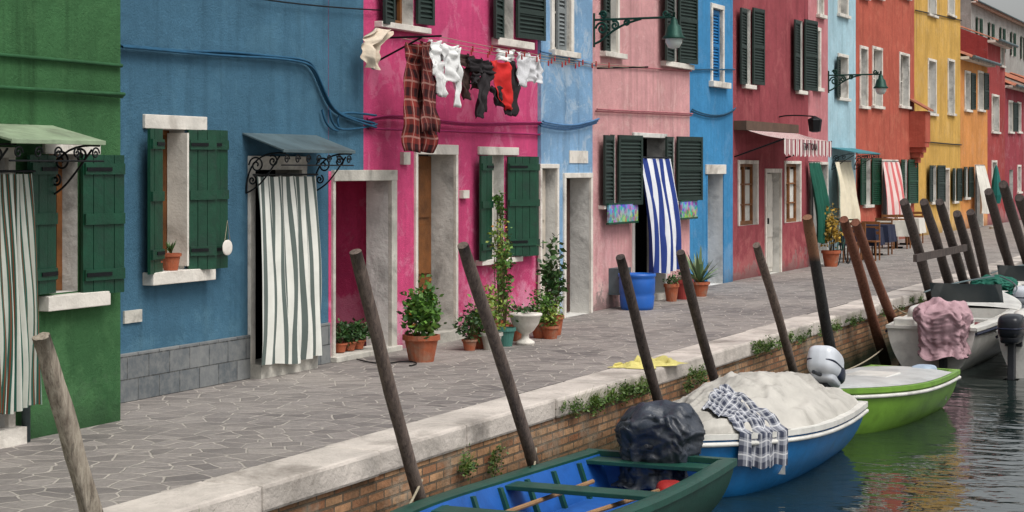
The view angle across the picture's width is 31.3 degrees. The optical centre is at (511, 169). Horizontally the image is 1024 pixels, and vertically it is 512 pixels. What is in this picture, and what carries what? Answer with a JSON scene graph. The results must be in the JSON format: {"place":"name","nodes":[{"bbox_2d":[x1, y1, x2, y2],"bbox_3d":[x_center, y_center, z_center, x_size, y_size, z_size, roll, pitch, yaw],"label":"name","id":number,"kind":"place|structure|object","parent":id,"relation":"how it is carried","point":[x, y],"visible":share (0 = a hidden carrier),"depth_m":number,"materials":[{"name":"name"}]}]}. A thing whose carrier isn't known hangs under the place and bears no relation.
{"place":"outdoors","nodes":[
{"label":"outdoors","id":0,"kind":"place"},
{"bbox_2d":[0,220,1023,511],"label":"pavement","id":1,"kind":"structure","parent":0,"point":[148,446],"depth_m":17.01,"materials":[{"name":"stone"}]},
{"bbox_2d":[0,0,119,438],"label":"walls","id":2,"kind":"structure","parent":1,"relation":"on","point":[86,342],"depth_m":14.75,"materials":[{"name":"green paint"}]},
{"bbox_2d":[0,154,77,426],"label":"reveals","id":3,"kind":"object","parent":2,"relation":"attached to","point":[70,237],"visible":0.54,"depth_m":14.81,"materials":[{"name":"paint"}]},
{"bbox_2d":[49,154,61,290],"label":"window sashes","id":4,"kind":"object","parent":3,"relation":"attached to","point":[59,239],"depth_m":14.81,"materials":[{"name":"brown wood"}]},
{"bbox_2d":[0,124,105,194],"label":"door canopy","id":5,"kind":"object","parent":2,"relation":"attached to","point":[15,134],"visible":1,"depth_m":13.94,"materials":[{"name":"green metal"}]},
{"bbox_2d":[0,170,41,413],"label":"striped door curtain","id":6,"kind":"object","parent":5,"relation":"hanging from","point":[20,381],"visible":0.98,"depth_m":13.85,"materials":[{"name":"fabric"}]},
{"bbox_2d":[0,53,125,97],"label":"wall cables","id":7,"kind":"object","parent":2,"relation":"attached to","point":[82,92],"depth_m":14.54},
{"bbox_2d":[39,144,110,311],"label":"sills","id":8,"kind":"structure","parent":2,"relation":"attached to","point":[58,302],"depth_m":14.58,"materials":[{"name":"stone"}]},
{"bbox_2d":[27,155,124,294],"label":"shutters","id":9,"kind":"object","parent":8,"relation":"on","point":[102,221],"visible":0.94,"depth_m":14.83,"materials":[{"name":"green paint"}]},
{"bbox_2d":[120,0,327,353],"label":"walls","id":10,"kind":"structure","parent":1,"relation":"on","point":[236,98],"depth_m":17.89,"materials":[{"name":"blue paint"}]},
{"bbox_2d":[143,114,215,285],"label":"stone frames","id":11,"kind":"structure","parent":10,"relation":"attached to","point":[175,123],"depth_m":17.14,"materials":[{"name":"stone"}]},
{"bbox_2d":[148,128,228,274],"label":"shutters","id":12,"kind":"object","parent":11,"relation":"on","point":[208,192],"visible":1,"depth_m":17.41,"materials":[{"name":"green paint"}]},
{"bbox_2d":[163,129,298,269],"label":"reveals","id":13,"kind":"object","parent":10,"relation":"attached to","point":[276,171],"visible":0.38,"depth_m":19.35,"materials":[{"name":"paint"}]},
{"bbox_2d":[167,133,188,265],"bbox_3d":[-3.170,0.282,17.359,0.243,1.259,0.030,0,0,29],"label":"window","id":14,"kind":"structure","parent":13,"relation":"attached to","point":[178,188],"depth_m":17.34,"materials":[{"name":"stone"}]},
{"bbox_2d":[120,44,377,131],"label":"wall cables","id":15,"kind":"object","parent":10,"relation":"attached to","point":[237,54],"depth_m":19.08,"materials":[{"name":"plastic"}]},
{"bbox_2d":[248,156,306,364],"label":"stone frames","id":16,"kind":"structure","parent":10,"relation":"attached to","point":[251,250],"depth_m":18.44,"materials":[{"name":"stone"}]},
{"bbox_2d":[242,133,354,193],"bbox_3d":[-2.182,-0.064,18.872,0.484,0.613,1.460,0,0,24],"label":"door canopy","id":17,"kind":"object","parent":10,"relation":"attached to","point":[289,143],"visible":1,"depth_m":18.71,"materials":[{"name":"metal"}]},
{"bbox_2d":[253,173,322,367],"bbox_3d":[-2.269,1.015,18.765,0.169,1.950,1.318,0,0,24],"label":"striped door curtain","id":18,"kind":"object","parent":17,"relation":"hanging from","point":[291,275],"visible":0.99,"depth_m":18.75,"materials":[{"name":"fabric"}]},
{"bbox_2d":[120,323,330,403],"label":"plinth","id":19,"kind":"structure","parent":1,"relation":"on","point":[146,374],"depth_m":17.37,"materials":[{"name":"stone"}]},
{"bbox_2d":[255,170,274,358],"bbox_3d":[-3.297,1.000,19.300,1.300,2.200,1.420,0,0,24],"label":"vestibule","id":20,"kind":"object","parent":1,"relation":"on","point":[258,306],"depth_m":19.83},
{"bbox_2d":[250,356,317,378],"bbox_3d":[-2.449,2.030,18.920,0.360,0.140,1.120,0,0,24],"label":"doorstep","id":21,"kind":"object","parent":1,"relation":"on","point":[257,371],"visible":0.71,"depth_m":18.65,"materials":[{"name":"stone"}]},
{"bbox_2d":[336,181,365,345],"bbox_3d":[-2.508,1.062,20.941,1.200,2.077,1.792,0,0,24],"label":"vestibule","id":22,"kind":"object","parent":1,"relation":"on","point":[350,215],"visible":0.03,"depth_m":21.67,"materials":[{"name":"paint"}]},
{"bbox_2d":[396,273,448,362],"bbox_3d":[-0.982,1.619,19.995,0.542,0.963,0.635,0,0,-29],"label":"potted shrub","id":23,"kind":"object","parent":1,"relation":"on","point":[422,310],"visible":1,"depth_m":19.93,"materials":[{"name":"green plant"}]},
{"bbox_2d":[328,0,537,347],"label":"walls","id":24,"kind":"structure","parent":1,"relation":"on","point":[354,85],"depth_m":21.68,"materials":[{"name":"paint"}]},
{"bbox_2d":[331,170,402,362],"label":"stone frames","id":25,"kind":"structure","parent":24,"relation":"attached to","point":[390,177],"depth_m":20.88,"materials":[{"name":"stone"}]},
{"bbox_2d":[414,144,458,331],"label":"stone frames","id":26,"kind":"structure","parent":24,"relation":"attached to","point":[453,150],"depth_m":22.72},
{"bbox_2d":[366,0,512,345],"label":"reveals","id":27,"kind":"object","parent":24,"relation":"attached to","point":[441,225],"visible":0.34,"depth_m":22.76,"materials":[{"name":"paint"}]},
{"bbox_2d":[418,156,430,328],"bbox_3d":[-1.220,0.957,22.391,0.065,2.247,0.996,0,0,24],"label":"door leaf","id":28,"kind":"object","parent":27,"relation":"attached to","point":[424,210],"visible":0.21,"depth_m":22.62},
{"bbox_2d":[374,21,534,265],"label":"sills","id":29,"kind":"structure","parent":24,"relation":"attached to","point":[512,43],"depth_m":23.71,"materials":[{"name":"stone"}]},
{"bbox_2d":[383,0,545,40],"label":"shutters","id":30,"kind":"object","parent":29,"relation":"on","point":[531,19],"visible":1,"depth_m":23.95,"materials":[{"name":"paint"}]},
{"bbox_2d":[479,156,539,260],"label":"shutters","id":31,"kind":"object","parent":29,"relation":"on","point":[523,202],"visible":0.97,"depth_m":24.17,"materials":[{"name":"green paint"}]},
{"bbox_2d":[367,115,541,134],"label":"wall cables","id":32,"kind":"object","parent":24,"relation":"attached to","point":[381,117],"depth_m":23.00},
{"bbox_2d":[360,28,647,152],"bbox_3d":[0.070,-0.890,23.459,0.855,1.407,7.496,0,0,24],"label":"laundry line","id":33,"kind":"object","parent":24,"relation":"attached to","point":[426,78],"visible":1,"depth_m":21.03,"materials":[{"name":"fabric"}]},
{"bbox_2d":[452,304,483,350],"bbox_3d":[-0.501,1.815,21.261,0.362,0.569,0.347,0,0,24],"label":"potted plant","id":34,"kind":"object","parent":1,"relation":"on","point":[469,342],"visible":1,"depth_m":21.21,"materials":[{"name":"green plant"}]},
{"bbox_2d":[490,227,518,346],"bbox_3d":[-0.091,1.390,21.804,0.328,1.420,0.412,0,0,24],"label":"potted vine","id":35,"kind":"object","parent":1,"relation":"on","point":[507,337],"visible":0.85,"depth_m":21.76,"materials":[{"name":"green plant"}]},
{"bbox_2d":[508,305,541,344],"bbox_3d":[0.158,1.858,21.966,0.412,0.484,0.412,0,0,24],"label":"stone urn","id":36,"kind":"object","parent":1,"relation":"on","point":[527,323],"visible":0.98,"depth_m":21.87,"materials":[{"name":"white stone"}]},
{"bbox_2d":[525,280,563,338],"bbox_3d":[0.390,1.734,22.866,0.522,0.731,0.602,0,0,24],"label":"potted shrub","id":37,"kind":"object","parent":1,"relation":"on","point":[537,333],"visible":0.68,"depth_m":22.74,"materials":[{"name":"green plant"}]},
{"bbox_2d":[536,233,568,335],"bbox_3d":[0.513,1.449,23.179,0.436,1.301,0.586,0,0,24],"label":"potted oleander","id":38,"kind":"object","parent":1,"relation":"on","point":[550,277],"visible":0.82,"depth_m":23.18,"materials":[{"name":"plant"}]},
{"bbox_2d":[538,0,592,314],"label":"walls","id":39,"kind":"structure","parent":1,"relation":"on","point":[565,94],"depth_m":25.97,"materials":[{"name":"blue paint"}]},
{"bbox_2d":[556,0,566,50],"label":"shutters","id":40,"kind":"object","parent":39,"relation":"attached to","point":[561,24],"visible":1,"depth_m":25.64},
{"bbox_2d":[537,0,588,316],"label":"reveals","id":41,"kind":"object","parent":39,"relation":"attached to","point":[579,246],"visible":0.39,"depth_m":26.79,"materials":[{"name":"paint"}]},
{"bbox_2d":[538,0,592,317],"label":"stone frames","id":42,"kind":"structure","parent":39,"relation":"attached to","point":[571,49],"depth_m":25.81,"materials":[{"name":"stone"}]},
{"bbox_2d":[618,272,655,310],"bbox_3d":[1.880,1.830,27.487,0.570,0.540,0.570,0,0,24],"label":"blue barrel","id":43,"kind":"object","parent":1,"relation":"on","point":[643,285],"visible":0.72,"depth_m":27.26,"materials":[{"name":"plastic"}]},
{"bbox_2d":[635,138,646,272],"bbox_3d":[1.423,0.742,29.665,1.100,2.716,1.946,0,0,24],"label":"vestibule","id":44,"kind":"object","parent":1,"relation":"on","point":[641,246],"visible":0.03,"depth_m":30.40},
{"bbox_2d":[593,0,689,310],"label":"walls","id":45,"kind":"structure","parent":1,"relation":"on","point":[642,42],"depth_m":28.50,"materials":[{"name":"pink paint"}]},
{"bbox_2d":[593,10,684,48],"bbox_3d":[1.840,-2.039,26.588,1.422,0.598,0.340,0,0,24],"label":"wall street lamp","id":46,"kind":"object","parent":45,"relation":"attached to","point":[673,37],"visible":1,"depth_m":26.47,"materials":[{"name":"green metal"}]},
{"bbox_2d":[610,0,676,291],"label":"reveals","id":47,"kind":"object","parent":45,"relation":"attached to","point":[655,147],"visible":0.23,"depth_m":30.02,"materials":[{"name":"paint"}]},
{"bbox_2d":[598,51,693,208],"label":"sills","id":48,"kind":"structure","parent":45,"relation":"attached to","point":[616,55],"depth_m":29.78,"materials":[{"name":"stone"}]},
{"bbox_2d":[603,0,702,204],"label":"shutters","id":49,"kind":"object","parent":45,"relation":"attached to","point":[689,168],"visible":0.81,"depth_m":29.99,"materials":[{"name":"paint"}]},
{"bbox_2d":[606,202,638,224],"bbox_3d":[1.688,0.663,27.855,0.045,0.318,1.288,0,0,24],"label":"painted scenery panel","id":50,"kind":"object","parent":49,"relation":"attached to","point":[621,213],"visible":1,"depth_m":27.75,"materials":[{"name":"multicoloured paint"}]},
{"bbox_2d":[643,157,681,273],"bbox_3d":[2.382,0.723,29.134,0.322,1.860,1.550,0,0,24],"label":"striped door curtain","id":51,"kind":"object","parent":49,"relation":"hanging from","point":[663,218],"visible":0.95,"depth_m":29.09,"materials":[{"name":"fabric"}]},
{"bbox_2d":[678,246,719,296],"bbox_3d":[3.092,1.675,30.452,1.126,0.851,0.875,0,0,-31],"label":"potted agave","id":52,"kind":"object","parent":1,"relation":"on","point":[700,283],"visible":0.82,"depth_m":30.27,"materials":[{"name":"plant"}]},
{"bbox_2d":[690,0,732,282],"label":"walls","id":53,"kind":"structure","parent":1,"relation":"on","point":[716,134],"depth_m":33.09,"materials":[{"name":"blue paint"}]},
{"bbox_2d":[708,8,722,285],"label":"reveals","id":54,"kind":"object","parent":53,"relation":"attached to","point":[715,218],"visible":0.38,"depth_m":33.84,"materials":[{"name":"paint"}]},
{"bbox_2d":[710,3,724,81],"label":"stone frames","id":55,"kind":"structure","parent":53,"relation":"attached to","point":[718,6],"depth_m":33.70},
{"bbox_2d":[733,0,807,280],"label":"walls","id":56,"kind":"structure","parent":1,"relation":"on","point":[773,98],"depth_m":36.81,"materials":[{"name":"red paint"}]},
{"bbox_2d":[734,121,798,132],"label":"shop fascia","id":57,"kind":"structure","parent":56,"relation":"attached to","point":[763,126],"depth_m":35.60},
{"bbox_2d":[738,160,801,271],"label":"stone frames","id":58,"kind":"structure","parent":56,"relation":"attached to","point":[756,162],"depth_m":37.41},
{"bbox_2d":[740,8,801,273],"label":"reveals","id":59,"kind":"object","parent":56,"relation":"attached to","point":[775,210],"visible":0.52,"depth_m":37.45,"materials":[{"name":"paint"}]},
{"bbox_2d":[740,164,795,224],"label":"window sashes","id":60,"kind":"object","parent":59,"relation":"attached to","point":[743,204],"depth_m":35.91,"materials":[{"name":"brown wood"}]},
{"bbox_2d":[742,84,807,94],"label":"sills","id":61,"kind":"structure","parent":56,"relation":"attached to","point":[754,87],"depth_m":35.56,"materials":[{"name":"stone"}]},
{"bbox_2d":[740,7,817,90],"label":"shutters","id":62,"kind":"object","parent":56,"relation":"attached to","point":[810,52],"visible":1,"depth_m":36.00,"materials":[{"name":"paint"}]},
{"bbox_2d":[734,130,831,157],"bbox_3d":[5.387,-0.485,35.997,1.008,0.514,3.585,0,0,24],"label":"striped awning","id":63,"kind":"object","parent":56,"relation":"attached to","point":[795,144],"visible":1,"depth_m":35.59,"materials":[{"name":"fabric"}]},
{"bbox_2d":[808,0,827,265],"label":"walls","id":64,"kind":"structure","parent":1,"relation":"on","point":[817,104],"depth_m":40.77,"materials":[{"name":"paint"}]},
{"bbox_2d":[808,161,830,243],"bbox_3d":[6.667,0.713,39.597,0.294,1.782,1.048,0,0,24],"label":"green awning curtain","id":65,"kind":"object","parent":64,"relation":"attached to","point":[820,196],"visible":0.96,"depth_m":39.45,"materials":[{"name":"fabric"}]},
{"bbox_2d":[821,203,843,266],"bbox_3d":[6.922,1.407,39.656,0.637,1.386,0.638,0,0,24],"label":"potted plant","id":66,"kind":"object","parent":1,"relation":"on","point":[830,257],"visible":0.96,"depth_m":39.55,"materials":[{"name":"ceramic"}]},
{"bbox_2d":[828,0,855,249],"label":"walls","id":67,"kind":"structure","parent":1,"relation":"on","point":[841,114],"depth_m":48.29,"materials":[{"name":"paint"}]},
{"bbox_2d":[832,147,879,169],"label":"shop canopy","id":68,"kind":"object","parent":67,"relation":"attached to","point":[858,151],"visible":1,"depth_m":48.05,"materials":[{"name":"metal"}]},
{"bbox_2d":[834,161,860,228],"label":"white door curtain","id":69,"kind":"object","parent":68,"relation":"hanging from","point":[848,205],"depth_m":47.57,"materials":[{"name":"beige fabric"}]},
{"bbox_2d":[856,0,913,239],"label":"walls","id":70,"kind":"structure","parent":1,"relation":"on","point":[887,26],"depth_m":53.27,"materials":[{"name":"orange paint"}]},
{"bbox_2d":[861,49,907,204],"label":"reveals","id":71,"kind":"object","parent":70,"relation":"attached to","point":[878,69],"visible":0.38,"depth_m":52.81,"materials":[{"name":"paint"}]},
{"bbox_2d":[859,45,909,214],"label":"stone frames","id":72,"kind":"structure","parent":70,"relation":"attached to","point":[880,49],"depth_m":52.58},
{"bbox_2d":[859,0,911,207],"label":"sills","id":73,"kind":"structure","parent":70,"relation":"attached to","point":[882,108],"depth_m":51.65,"materials":[{"name":"stone"}]},
{"bbox_2d":[860,158,918,204],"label":"shutters","id":74,"kind":"object","parent":73,"relation":"attached to","point":[913,183],"visible":0.86,"depth_m":52.13,"materials":[{"name":"green paint"}]},
{"bbox_2d":[882,161,904,217],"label":"striped door curtain","id":75,"kind":"object","parent":74,"relation":"hanging from","point":[894,183],"visible":0.79,"depth_m":52.73,"materials":[{"name":"fabric"}]},
{"bbox_2d":[909,98,933,166],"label":"chimney breast","id":76,"kind":"object","parent":70,"relation":"attached to","point":[919,131],"visible":1,"depth_m":56.21,"materials":[{"name":"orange paint"}]},
{"bbox_2d":[914,0,959,235],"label":"walls","id":77,"kind":"structure","parent":1,"relation":"on","point":[938,40],"depth_m":60.46,"materials":[{"name":"yellow paint"}]},
{"bbox_2d":[928,0,954,232],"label":"stone frames","id":78,"kind":"structure","parent":77,"relation":"attached to","point":[935,61],"depth_m":61.89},
{"bbox_2d":[929,0,955,211],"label":"reveals","id":79,"kind":"object","parent":77,"relation":"attached to","point":[932,71],"visible":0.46,"depth_m":60.15,"materials":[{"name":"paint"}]},
{"bbox_2d":[927,13,958,204],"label":"sills","id":80,"kind":"structure","parent":77,"relation":"attached to","point":[935,114],"depth_m":60.02,"materials":[{"name":"stone"}]},
{"bbox_2d":[929,165,961,201],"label":"shutters","id":81,"kind":"object","parent":80,"relation":"attached to","point":[941,181],"visible":0.98,"depth_m":60.61,"materials":[{"name":"paint"}]},
{"bbox_2d":[960,53,986,228],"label":"walls","id":82,"kind":"structure","parent":1,"relation":"on","point":[973,138],"depth_m":66.01,"materials":[{"name":"orange paint"}]},
{"bbox_2d":[963,109,985,199],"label":"sills","id":83,"kind":"structure","parent":82,"relation":"attached to","point":[968,110],"depth_m":65.15,"materials":[{"name":"stone"}]},
{"bbox_2d":[964,73,988,197],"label":"shutters","id":84,"kind":"object","parent":83,"relation":"on","point":[973,107],"visible":1,"depth_m":65.88,"materials":[{"name":"paint"}]},
{"bbox_2d":[960,28,1004,224],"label":"walls","id":85,"kind":"structure","parent":1,"relation":"on","point":[975,44],"depth_m":70.10,"materials":[{"name":"red paint"}]},
{"bbox_2d":[1005,82,1023,221],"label":"walls","id":86,"kind":"structure","parent":1,"relation":"on","point":[1014,150],"depth_m":74.97,"materials":[{"name":"paint"}]},
{"bbox_2d":[269,300,926,511],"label":"quay wall","id":87,"kind":"structure","parent":0,"point":[554,438],"depth_m":16.64,"materials":[{"name":"brick"}]},
{"bbox_2d":[102,256,1022,511],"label":"quay edge stones","id":88,"kind":"object","parent":87,"relation":"on","point":[273,485],"visible":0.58,"depth_m":14.55,"materials":[{"name":"stone"}]},
{"bbox_2d":[214,295,924,509],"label":"quay weeds","id":89,"kind":"object","parent":88,"relation":"attached to","point":[597,400],"visible":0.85,"depth_m":18.25,"materials":[{"name":"green plant"}]},
{"bbox_2d":[712,351,1023,511],"bbox_3d":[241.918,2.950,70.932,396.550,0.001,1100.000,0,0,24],"label":"canal water","id":90,"kind":"structure","parent":0,"point":[962,450],"depth_m":18.17,"materials":[{"name":"liquid"}]},
{"bbox_2d":[32,332,102,511],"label":"mooring pole","id":91,"kind":"object","parent":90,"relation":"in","point":[70,436],"visible":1,"depth_m":9.80,"materials":[{"name":"wood"}]},
{"bbox_2d":[349,249,426,501],"bbox_3d":[-0.701,2.337,13.523,0.120,3.577,1.963,0,0,24],"label":"mooring pole","id":92,"kind":"object","parent":90,"relation":"in","point":[388,383],"visible":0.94,"depth_m":13.03,"materials":[{"name":"wood"}]},
{"bbox_2d":[457,242,538,466],"bbox_3d":[0.138,2.347,15.399,0.126,3.570,2.606,0,0,24],"label":"mooring pole","id":93,"kind":"object","parent":90,"relation":"in","point":[497,348],"visible":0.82,"depth_m":14.80,"materials":[{"name":"wood"}]},
{"bbox_2d":[390,399,736,511],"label":"rowing boat","id":94,"kind":"object","parent":90,"relation":"on","point":[656,462],"visible":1,"depth_m":15.23,"materials":[{"name":"paint"}]},
{"bbox_2d":[616,254,662,400],"bbox_3d":[1.516,2.467,18.478,0.125,3.330,2.492,0,0,24],"label":"mooring pole","id":95,"kind":"object","parent":90,"relation":"in","point":[639,332],"visible":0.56,"depth_m":17.80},
{"bbox_2d":[676,249,718,381],"bbox_3d":[2.281,2.482,20.191,0.132,3.308,2.740,0,0,24],"label":"mooring pole","id":96,"kind":"object","parent":90,"relation":"in","point":[694,309],"visible":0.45,"depth_m":19.43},
{"bbox_2d":[672,345,868,496],"bbox_3d":[2.393,2.556,17.958,1.656,1.388,4.280,0,0,24],"label":"blue motorboat","id":97,"kind":"object","parent":90,"relation":"on","point":[766,429],"visible":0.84,"depth_m":16.98,"materials":[{"name":"fabric"}]},
{"bbox_2d":[753,242,798,372],"bbox_3d":[3.532,2.498,22.972,0.139,3.286,3.217,0,0,24],"label":"mooring pole","id":98,"kind":"object","parent":90,"relation":"in","point":[775,308],"visible":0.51,"depth_m":22.19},
{"bbox_2d":[802,214,835,348],"bbox_3d":[4.294,2.362,24.673,0.177,3.569,2.496,0,0,24],"label":"mooring pole","id":99,"kind":"object","parent":90,"relation":"in","point":[818,282],"visible":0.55,"depth_m":24.03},
{"bbox_2d":[839,216,890,364],"bbox_3d":[5.424,2.402,27.192,0.176,3.521,4.035,0,0,24],"label":"mooring pole","id":100,"kind":"object","parent":90,"relation":"in","point":[864,289],"visible":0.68,"depth_m":26.40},
{"bbox_2d":[851,219,895,322],"bbox_3d":[5.932,2.433,28.335,0.173,3.476,5.267,0,0,24],"label":"mooring pole","id":101,"kind":"object","parent":90,"relation":"in","point":[872,269],"visible":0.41,"depth_m":26.89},
{"bbox_2d":[839,364,960,433],"bbox_3d":[4.284,2.746,21.452,1.400,0.768,3.282,0,0,24],"label":"lime motorboat","id":102,"kind":"object","parent":90,"relation":"on","point":[895,396],"visible":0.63,"depth_m":20.92,"materials":[{"name":"paint"}]},
{"bbox_2d":[900,198,932,300],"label":"mooring pole","id":103,"kind":"object","parent":90,"relation":"in","point":[915,240],"visible":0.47,"depth_m":29.66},
{"bbox_2d":[920,198,953,282],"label":"mooring pole","id":104,"kind":"object","parent":90,"relation":"in","point":[935,237],"visible":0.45,"depth_m":31.09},
{"bbox_2d":[935,198,968,283],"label":"mooring pole","id":105,"kind":"object","parent":90,"relation":"in","point":[959,266],"visible":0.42,"depth_m":32.38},
{"bbox_2d":[885,276,1021,370],"bbox_3d":[7.123,2.525,28.837,1.559,1.450,6.043,0,0,24],"label":"white motorboat","id":106,"kind":"object","parent":90,"relation":"on","point":[950,326],"visible":0.96,"depth_m":26.79,"materials":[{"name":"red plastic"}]},
{"bbox_2d":[953,210,979,278],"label":"mooring pole","id":107,"kind":"object","parent":90,"relation":"in","point":[963,235],"visible":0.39,"depth_m":33.69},
{"bbox_2d":[966,209,989,276],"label":"mooring pole","id":108,"kind":"object","parent":90,"relation":"in","point":[977,241],"visible":0.39,"depth_m":34.87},
{"bbox_2d":[970,264,1023,307],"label":"white motorboat","id":109,"kind":"object","parent":90,"relation":"on","point":[1015,274],"visible":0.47,"depth_m":33.12,"materials":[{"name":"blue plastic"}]},
{"bbox_2d":[984,188,1014,265],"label":"mooring pole","id":110,"kind":"object","parent":90,"relation":"in","point":[1000,234],"visible":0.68,"depth_m":37.03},
{"bbox_2d":[995,308,1023,380],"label":"grey motorboat","id":111,"kind":"object","parent":90,"relation":"on","point":[1010,332],"visible":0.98,"depth_m":25.64,"materials":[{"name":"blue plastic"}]},
{"bbox_2d":[999,180,1023,263],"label":"mooring pole","id":112,"kind":"object","parent":90,"relation":"in","point":[1011,212],"visible":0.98,"depth_m":38.66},
{"bbox_2d":[960,0,1023,75],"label":"walls","id":113,"kind":"structure","parent":0,"point":[970,12],"depth_m":120.15,"materials":[{"name":"grey paint"}]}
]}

